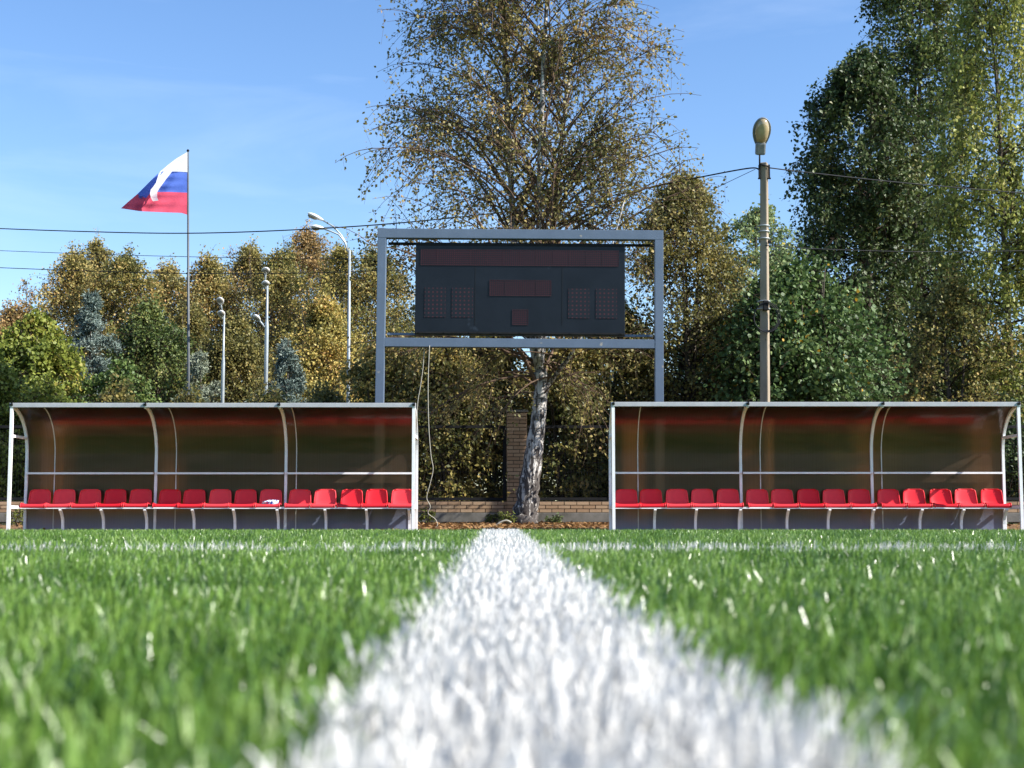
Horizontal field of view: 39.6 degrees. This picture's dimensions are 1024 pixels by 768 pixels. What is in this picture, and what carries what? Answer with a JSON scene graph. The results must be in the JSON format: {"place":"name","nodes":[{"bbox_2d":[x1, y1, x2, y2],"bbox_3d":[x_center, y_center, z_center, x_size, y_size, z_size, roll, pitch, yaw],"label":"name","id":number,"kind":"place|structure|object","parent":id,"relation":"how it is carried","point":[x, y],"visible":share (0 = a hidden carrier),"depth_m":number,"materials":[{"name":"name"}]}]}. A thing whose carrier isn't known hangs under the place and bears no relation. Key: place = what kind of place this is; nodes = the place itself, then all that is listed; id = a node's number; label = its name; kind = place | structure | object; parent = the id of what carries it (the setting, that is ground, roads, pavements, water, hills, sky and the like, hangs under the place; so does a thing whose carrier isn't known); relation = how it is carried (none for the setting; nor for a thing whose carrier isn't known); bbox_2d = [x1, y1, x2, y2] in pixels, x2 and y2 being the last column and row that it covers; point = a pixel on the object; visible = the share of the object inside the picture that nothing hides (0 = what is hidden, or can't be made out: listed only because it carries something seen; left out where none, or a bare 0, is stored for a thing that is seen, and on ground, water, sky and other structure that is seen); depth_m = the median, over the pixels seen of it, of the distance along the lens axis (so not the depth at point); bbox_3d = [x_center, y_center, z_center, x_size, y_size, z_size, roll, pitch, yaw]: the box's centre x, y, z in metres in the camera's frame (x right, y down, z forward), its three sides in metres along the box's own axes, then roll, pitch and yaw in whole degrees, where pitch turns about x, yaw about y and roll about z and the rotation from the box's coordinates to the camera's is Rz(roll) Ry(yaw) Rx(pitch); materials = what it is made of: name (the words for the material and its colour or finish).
{"place":"outdoors","nodes":[
{"label":"outdoors","id":0,"kind":"place"},
{"bbox_2d":[0,267,397,273],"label":"power line","id":1,"kind":"object","parent":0,"point":[193,273],"visible":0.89,"depth_m":51.45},
{"bbox_2d":[0,250,415,258],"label":"power line","id":2,"kind":"object","parent":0,"point":[190,256],"visible":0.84,"depth_m":58.31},
{"bbox_2d":[2,522,1016,530],"bbox_3d":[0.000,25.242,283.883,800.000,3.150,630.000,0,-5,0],"label":"ground","id":3,"kind":"structure","parent":0,"point":[424,522],"depth_m":40.51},
{"bbox_2d":[0,350,36,523],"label":"bush","id":4,"kind":"object","parent":3,"relation":"on","point":[10,387],"visible":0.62,"depth_m":31.85,"materials":[{"name":"green plant"}]},
{"bbox_2d":[0,285,40,376],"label":"autumn tree","id":5,"kind":"object","parent":3,"relation":"on","point":[7,319],"visible":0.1,"depth_m":60.26,"materials":[{"name":"yellow plant"}]},
{"bbox_2d":[17,278,42,309],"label":"bare tree","id":6,"kind":"object","parent":3,"relation":"on","point":[25,283],"visible":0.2,"depth_m":64.54,"materials":[{"name":"grey plant"}]},
{"bbox_2d":[0,371,76,524],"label":"bush","id":7,"kind":"object","parent":3,"relation":"on","point":[50,393],"visible":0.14,"depth_m":32.67,"materials":[{"name":"green plant"}]},
{"bbox_2d":[0,306,93,495],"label":"lime tree","id":8,"kind":"object","parent":3,"relation":"on","point":[36,345],"visible":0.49,"depth_m":41.83,"materials":[{"name":"green plant"}]},
{"bbox_2d":[12,240,124,372],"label":"autumn tree","id":9,"kind":"object","parent":3,"relation":"on","point":[59,301],"visible":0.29,"depth_m":62.11,"materials":[{"name":"yellow plant"}]},
{"bbox_2d":[38,228,135,352],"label":"autumn tree","id":10,"kind":"object","parent":3,"relation":"on","point":[94,248],"visible":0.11,"depth_m":66.44,"materials":[{"name":"yellow plant"}]},
{"bbox_2d":[61,289,125,401],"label":"spruce tree","id":11,"kind":"object","parent":3,"relation":"on","point":[90,321],"visible":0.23,"depth_m":46.09,"materials":[{"name":"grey plant"}]},
{"bbox_2d":[91,365,138,402],"bbox_3d":[-8.926,1.744,32.449,3.461,4.349,3.453,0,-5,0],"label":"bush","id":12,"kind":"object","parent":3,"relation":"on","point":[121,395],"visible":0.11,"depth_m":32.45,"materials":[{"name":"green plant"}]},
{"bbox_2d":[69,353,161,402],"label":"lime tree","id":13,"kind":"object","parent":3,"relation":"on","point":[94,382],"visible":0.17,"depth_m":41.82,"materials":[{"name":"green plant"}]},
{"bbox_2d":[62,242,172,401],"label":"autumn tree","id":14,"kind":"object","parent":3,"relation":"on","point":[120,265],"visible":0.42,"depth_m":61.11,"materials":[{"name":"yellow plant"}]},
{"bbox_2d":[108,253,190,326],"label":"autumn tree","id":15,"kind":"object","parent":3,"relation":"on","point":[168,282],"visible":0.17,"depth_m":66.47,"materials":[{"name":"yellow plant"}]},
{"bbox_2d":[91,291,209,402],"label":"autumn tree","id":16,"kind":"object","parent":3,"relation":"on","point":[147,332],"visible":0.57,"depth_m":53.77,"materials":[{"name":"green plant"}]},
{"bbox_2d":[187,149,189,394],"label":"flagpole","id":17,"kind":"object","parent":3,"relation":"on","point":[188,334],"visible":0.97,"depth_m":50.49,"materials":[{"name":"metal"}]},
{"bbox_2d":[122,152,186,213],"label":"flag","id":18,"kind":"object","parent":17,"relation":"attached to","point":[165,190],"visible":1,"depth_m":50.64,"materials":[{"name":"multicoloured fabric"}]},
{"bbox_2d":[171,374,208,402],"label":"bush","id":19,"kind":"object","parent":3,"relation":"on","point":[188,398],"visible":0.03,"depth_m":32.90,"materials":[{"name":"green plant"}]},
{"bbox_2d":[138,289,244,402],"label":"autumn tree","id":20,"kind":"object","parent":3,"relation":"on","point":[198,321],"visible":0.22,"depth_m":57.13,"materials":[{"name":"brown plant"}]},
{"bbox_2d":[171,346,225,402],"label":"spruce tree","id":21,"kind":"object","parent":3,"relation":"on","point":[198,365],"visible":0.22,"depth_m":52.09,"materials":[{"name":"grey plant"}]},
{"bbox_2d":[162,243,272,381],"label":"autumn tree","id":22,"kind":"object","parent":3,"relation":"on","point":[208,285],"visible":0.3,"depth_m":64.14,"materials":[{"name":"yellow plant"}]},
{"bbox_2d":[217,297,224,402],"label":"street lamp","id":23,"kind":"object","parent":3,"relation":"on","point":[221,312],"visible":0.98,"depth_m":50.20,"materials":[{"name":"grey metal"}]},
{"bbox_2d":[183,297,282,402],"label":"autumn tree","id":24,"kind":"object","parent":3,"relation":"on","point":[241,343],"visible":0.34,"depth_m":55.71,"materials":[{"name":"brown plant"}]},
{"bbox_2d":[217,244,248,337],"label":"bare tree","id":25,"kind":"object","parent":3,"relation":"on","point":[229,253],"visible":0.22,"depth_m":66.68,"materials":[{"name":"plant"}]},
{"bbox_2d":[204,234,299,394],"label":"autumn tree","id":26,"kind":"object","parent":3,"relation":"on","point":[247,252],"visible":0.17,"depth_m":67.05,"materials":[{"name":"yellow plant"}]},
{"bbox_2d":[252,267,269,394],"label":"street lamp","id":27,"kind":"object","parent":3,"relation":"on","point":[265,282],"visible":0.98,"depth_m":47.23,"materials":[{"name":"grey metal"}]},
{"bbox_2d":[242,373,290,402],"bbox_3d":[-5.852,1.926,32.443,3.496,4.448,3.610,0,-5,0],"label":"bush","id":28,"kind":"object","parent":3,"relation":"on","point":[265,398],"visible":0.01,"depth_m":32.55,"materials":[{"name":"green plant"}]},
{"bbox_2d":[244,338,307,402],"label":"spruce tree","id":29,"kind":"object","parent":3,"relation":"on","point":[287,360],"visible":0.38,"depth_m":48.10,"materials":[{"name":"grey plant"}]},
{"bbox_2d":[224,238,338,398],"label":"autumn tree","id":30,"kind":"object","parent":3,"relation":"on","point":[279,285],"visible":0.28,"depth_m":63.04,"materials":[{"name":"yellow plant"}]},
{"bbox_2d":[245,275,370,402],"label":"autumn tree","id":31,"kind":"object","parent":3,"relation":"on","point":[325,335],"visible":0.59,"depth_m":51.79,"materials":[{"name":"yellow plant"}]},
{"bbox_2d":[245,217,372,394],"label":"autumn tree","id":32,"kind":"object","parent":3,"relation":"on","point":[307,241],"visible":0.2,"depth_m":66.39,"materials":[{"name":"yellow plant"}]},
{"bbox_2d":[258,238,391,401],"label":"autumn tree","id":33,"kind":"object","parent":3,"relation":"on","point":[340,251],"visible":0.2,"depth_m":61.14,"materials":[{"name":"yellow plant"}]},
{"bbox_2d":[306,377,348,402],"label":"bush","id":34,"kind":"object","parent":3,"relation":"on","point":[325,395],"visible":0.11,"depth_m":32.44,"materials":[{"name":"green plant"}]},
{"bbox_2d":[308,213,350,402],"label":"street lamp","id":35,"kind":"object","parent":3,"relation":"on","point":[313,216],"visible":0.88,"depth_m":45.42,"materials":[{"name":"grey metal"}]},
{"bbox_2d":[302,237,434,487],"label":"autumn tree","id":36,"kind":"object","parent":3,"relation":"on","point":[367,278],"visible":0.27,"depth_m":59.96,"materials":[{"name":"yellow plant"}]},
{"bbox_2d":[335,313,445,523],"bbox_3d":[-2.775,1.119,32.018,2.968,5.546,2.890,0,-5,0],"label":"bush","id":37,"kind":"object","parent":3,"relation":"on","point":[362,379],"visible":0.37,"depth_m":31.66,"materials":[{"name":"green plant"}]},
{"bbox_2d":[400,336,472,522],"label":"thicket tree","id":38,"kind":"object","parent":3,"relation":"on","point":[431,449],"visible":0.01,"depth_m":40.99,"materials":[{"name":"green plant"}]},
{"bbox_2d":[395,322,493,493],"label":"autumn tree","id":39,"kind":"object","parent":3,"relation":"on","point":[406,359],"visible":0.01,"depth_m":61.56,"materials":[{"name":"yellow plant"}]},
{"bbox_2d":[394,336,504,522],"bbox_3d":[-1.443,1.046,31.257,2.908,5.630,2.720,2,-6,-20],"label":"bush","id":40,"kind":"object","parent":3,"relation":"on","point":[443,459],"visible":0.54,"depth_m":30.81,"materials":[{"name":"green plant"}]},
{"bbox_2d":[428,336,550,523],"bbox_3d":[-0.579,1.048,32.522,2.955,5.733,3.050,0,-5,0],"label":"bush","id":41,"kind":"object","parent":3,"relation":"on","point":[480,357],"visible":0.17,"depth_m":32.05,"materials":[{"name":"green plant"}]},
{"bbox_2d":[428,389,554,522],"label":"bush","id":42,"kind":"object","parent":3,"relation":"on","point":[499,474],"depth_m":42.20,"materials":[{"name":"green plant"}]},
{"bbox_2d":[483,370,613,522],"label":"thicket tree","id":43,"kind":"object","parent":3,"relation":"on","point":[560,458],"visible":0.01,"depth_m":40.53,"materials":[{"name":"green plant"}]},
{"bbox_2d":[488,337,625,522],"bbox_3d":[1.053,1.142,31.232,3.180,5.506,2.917,0,-5,0],"label":"bush","id":44,"kind":"object","parent":3,"relation":"on","point":[554,413],"visible":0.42,"depth_m":30.81,"materials":[{"name":"green plant"}]},
{"bbox_2d":[554,294,677,522],"bbox_3d":[2.374,0.711,31.723,2.953,5.971,2.853,0,-5,0],"label":"bush","id":45,"kind":"object","parent":3,"relation":"on","point":[604,489],"visible":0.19,"depth_m":31.25,"materials":[{"name":"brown plant"}]},
{"bbox_2d":[607,367,674,450],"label":"tree","id":46,"kind":"object","parent":3,"relation":"on","point":[620,382],"depth_m":42.76,"materials":[{"name":"green plant"}]},
{"bbox_2d":[596,156,757,459],"bbox_3d":[3.816,-0.658,31.750,4.310,8.968,4.535,0,-5,0],"label":"alder tree","id":47,"kind":"object","parent":3,"relation":"on","point":[703,314],"visible":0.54,"depth_m":31.23,"materials":[{"name":"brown plant"}]},
{"bbox_2d":[664,313,713,399],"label":"tree","id":48,"kind":"object","parent":3,"relation":"on","point":[681,357],"depth_m":41.64,"materials":[{"name":"green plant"}]},
{"bbox_2d":[680,363,745,401],"bbox_3d":[4.900,1.528,33.062,3.162,5.233,3.131,-4,-6,35],"label":"bush","id":49,"kind":"object","parent":3,"relation":"on","point":[707,388],"depth_m":32.86,"materials":[{"name":"green plant"}]},
{"bbox_2d":[703,193,816,374],"bbox_3d":[5.867,-0.655,33.352,3.325,7.827,3.197,0,-5,0],"label":"pale tree","id":50,"kind":"object","parent":3,"relation":"on","point":[751,218],"visible":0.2,"depth_m":33.24,"materials":[{"name":"green plant"}]},
{"bbox_2d":[752,117,780,401],"bbox_3d":[4.818,-1.212,27.117,0.425,7.825,0.445,4,-7,-38],"label":"concrete lamp pole","id":51,"kind":"object","parent":3,"relation":"on","point":[761,132],"visible":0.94,"depth_m":27.25,"materials":[{"name":"concrete"}]},
{"bbox_2d":[0,167,757,233],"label":"power line","id":52,"kind":"object","parent":51,"relation":"attached to","point":[338,227],"visible":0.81,"depth_m":33.78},
{"bbox_2d":[640,169,754,221],"bbox_3d":[3.674,-3.786,28.706,0.096,0.521,3.209,4,-7,-38],"label":"power line","id":53,"kind":"object","parent":51,"relation":"attached to","point":[698,196],"visible":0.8,"depth_m":28.61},
{"bbox_2d":[765,245,1023,251],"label":"power line","id":54,"kind":"object","parent":51,"relation":"attached to","point":[893,251],"visible":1,"depth_m":29.02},
{"bbox_2d":[770,167,1023,193],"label":"power line","id":55,"kind":"object","parent":51,"relation":"attached to","point":[894,181],"visible":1,"depth_m":29.73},
{"bbox_2d":[683,236,920,401],"bbox_3d":[6.153,0.668,30.260,5.387,7.728,5.421,0,-5,0],"label":"maple tree","id":56,"kind":"object","parent":3,"relation":"on","point":[827,362],"visible":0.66,"depth_m":29.39,"materials":[{"name":"green plant"}]},
{"bbox_2d":[779,44,963,401],"bbox_3d":[9.655,-2.566,39.058,5.221,13.792,5.504,0,-5,0],"label":"dark birch tree","id":57,"kind":"object","parent":3,"relation":"on","point":[859,80],"visible":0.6,"depth_m":38.41,"materials":[{"name":"green plant"}]},
{"bbox_2d":[864,376,893,401],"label":"bush","id":58,"kind":"object","parent":3,"relation":"on","point":[888,396],"depth_m":32.47,"materials":[{"name":"green plant"}]},
{"bbox_2d":[838,0,1014,401],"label":"tall birch tree","id":59,"kind":"object","parent":3,"relation":"on","point":[922,54],"visible":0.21,"depth_m":40.99,"materials":[{"name":"green plant"}]},
{"bbox_2d":[864,267,1023,494],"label":"young birch tree","id":60,"kind":"object","parent":3,"relation":"on","point":[943,300],"visible":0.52,"depth_m":32.90,"materials":[{"name":"green plant"}]},
{"bbox_2d":[907,0,1023,522],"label":"weeping birch tree","id":61,"kind":"object","parent":3,"relation":"on","point":[990,18],"visible":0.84,"depth_m":33.63,"materials":[{"name":"green plant"}]},
{"bbox_2d":[934,345,1023,408],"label":"tree","id":62,"kind":"object","parent":3,"relation":"on","point":[1007,378],"depth_m":42.65,"materials":[{"name":"green plant"}]},
{"bbox_2d":[961,225,1023,488],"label":"edge birch tree","id":63,"kind":"object","parent":3,"relation":"on","point":[999,311],"visible":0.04,"depth_m":35.40,"materials":[{"name":"green plant"}]},
{"bbox_2d":[990,387,1023,523],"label":"bush","id":64,"kind":"object","parent":3,"relation":"on","point":[1011,460],"visible":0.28,"depth_m":30.83,"materials":[{"name":"green plant"}]},
{"bbox_2d":[0,524,1019,530],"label":"soil","id":65,"kind":"structure","parent":0,"point":[14,527],"depth_m":26.18,"materials":[{"name":"brown soil"}]},
{"bbox_2d":[5,505,23,526],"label":"weed","id":66,"kind":"object","parent":65,"relation":"on","point":[20,515],"visible":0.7,"depth_m":26.27,"materials":[{"name":"green plant"}]},
{"bbox_2d":[6,402,417,530],"bbox_3d":[-5.039,1.421,24.268,6.840,2.168,0.910,0,-5,0],"label":"team shelter","id":67,"kind":"object","parent":65,"relation":"on","point":[182,466],"visible":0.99,"depth_m":24.64,"materials":[{"name":"white paint"}]},
{"bbox_2d":[262,500,278,503],"bbox_3d":[-4.124,2.022,24.287,0.298,0.095,0.139,0,-5,0],"label":"crumpled bag","id":68,"kind":"object","parent":67,"relation":"on","point":[271,502],"visible":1,"depth_m":24.23,"materials":[{"name":"white plastic"}]},
{"bbox_2d":[418,507,435,522],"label":"weed","id":69,"kind":"object","parent":65,"relation":"on","point":[424,517],"visible":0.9,"depth_m":27.74,"materials":[{"name":"green plant"}]},
{"bbox_2d":[484,513,501,522],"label":"weed","id":70,"kind":"object","parent":65,"relation":"on","point":[490,518],"visible":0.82,"depth_m":27.71,"materials":[{"name":"green plant"}]},
{"bbox_2d":[498,511,516,523],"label":"weed","id":71,"kind":"object","parent":65,"relation":"on","point":[509,517],"visible":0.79,"depth_m":27.02,"materials":[{"name":"green plant"}]},
{"bbox_2d":[0,520,1018,530],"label":"fallen leaves","id":72,"kind":"object","parent":65,"relation":"on","point":[526,526],"visible":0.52,"depth_m":25.67,"materials":[{"name":"brown plant"}]},
{"bbox_2d":[0,501,1023,521],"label":"brick wall","id":73,"kind":"structure","parent":65,"relation":"on","point":[479,511],"depth_m":28.45,"materials":[{"name":"brown brick"}]},
{"bbox_2d":[0,425,24,499],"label":"fence panel","id":74,"kind":"object","parent":73,"relation":"on","point":[12,497],"visible":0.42,"depth_m":28.60,"materials":[{"name":"metal"}]},
{"bbox_2d":[418,425,505,499],"bbox_3d":[-1.065,1.582,28.597,1.898,1.505,0.040,0,-5,0],"label":"fence panel","id":75,"kind":"object","parent":73,"relation":"on","point":[504,469],"visible":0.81,"depth_m":28.59,"materials":[{"name":"metal"}]},
{"bbox_2d":[528,425,608,499],"bbox_3d":[1.265,1.582,28.597,1.898,1.505,0.040,0,-5,0],"label":"fence panel","id":76,"kind":"object","parent":73,"relation":"on","point":[573,498],"visible":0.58,"depth_m":28.59,"materials":[{"name":"metal"}]},
{"bbox_2d":[1006,425,1023,499],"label":"fence panel","id":77,"kind":"object","parent":73,"relation":"on","point":[1010,497],"visible":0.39,"depth_m":28.59,"materials":[{"name":"metal"}]},
{"bbox_2d":[507,410,527,515],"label":"brick pier","id":78,"kind":"structure","parent":65,"relation":"on","point":[516,446],"depth_m":28.51,"materials":[{"name":"brown brick"}]},
{"bbox_2d":[375,228,663,402],"bbox_3d":[0.138,-0.121,26.274,5.301,5.494,0.302,0,-5,0],"label":"scoreboard","id":79,"kind":"object","parent":65,"relation":"on","point":[530,289],"visible":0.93,"depth_m":26.36,"materials":[{"name":"paint"}]},
{"bbox_2d":[417,347,424,411],"bbox_3d":[-1.689,0.898,26.130,0.159,3.283,0.012,0,-5,0],"label":"hanging cable","id":80,"kind":"object","parent":79,"relation":"hanging from","point":[421,380],"visible":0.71,"depth_m":26.22,"materials":[{"name":"grey rubber"}]},
{"bbox_2d":[426,346,437,527],"bbox_3d":[-1.456,0.975,26.022,0.214,3.379,0.013,0,-5,0],"label":"hanging cable","id":81,"kind":"object","parent":79,"relation":"hanging from","point":[429,439],"visible":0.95,"depth_m":26.01,"materials":[{"name":"grey rubber"}]},
{"bbox_2d":[324,0,728,523],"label":"birch tree","id":82,"kind":"object","parent":65,"relation":"on","point":[551,68],"visible":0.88,"depth_m":27.80,"materials":[{"name":"brown plant"}]},
{"bbox_2d":[544,512,563,522],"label":"weed","id":83,"kind":"object","parent":65,"relation":"on","point":[556,518],"visible":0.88,"depth_m":27.41,"materials":[{"name":"green plant"}]},
{"bbox_2d":[609,401,1023,530],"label":"team shelter","id":84,"kind":"object","parent":65,"relation":"on","point":[748,465],"visible":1,"depth_m":24.44,"materials":[{"name":"white paint"}]},
{"bbox_2d":[0,528,1023,767],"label":"grass","id":85,"kind":"structure","parent":0,"point":[120,656],"depth_m":0.91,"materials":[{"name":"green plant"}]},
{"bbox_2d":[0,0,1023,500],"label":"sky","id":86,"kind":"structure","parent":0,"point":[98,97],"materials":[{"name":"blue"}]},
{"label":"turf","id":87,"kind":"structure","parent":0,"visible":0},
{"bbox_2d":[2,539,1023,554],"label":"touchline","id":88,"kind":"object","parent":87,"relation":"on","point":[619,546],"visible":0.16,"depth_m":3.03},
{"bbox_2d":[209,528,914,767],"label":"halfway line","id":89,"kind":"object","parent":87,"relation":"on","point":[527,655],"visible":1,"depth_m":0.55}
]}

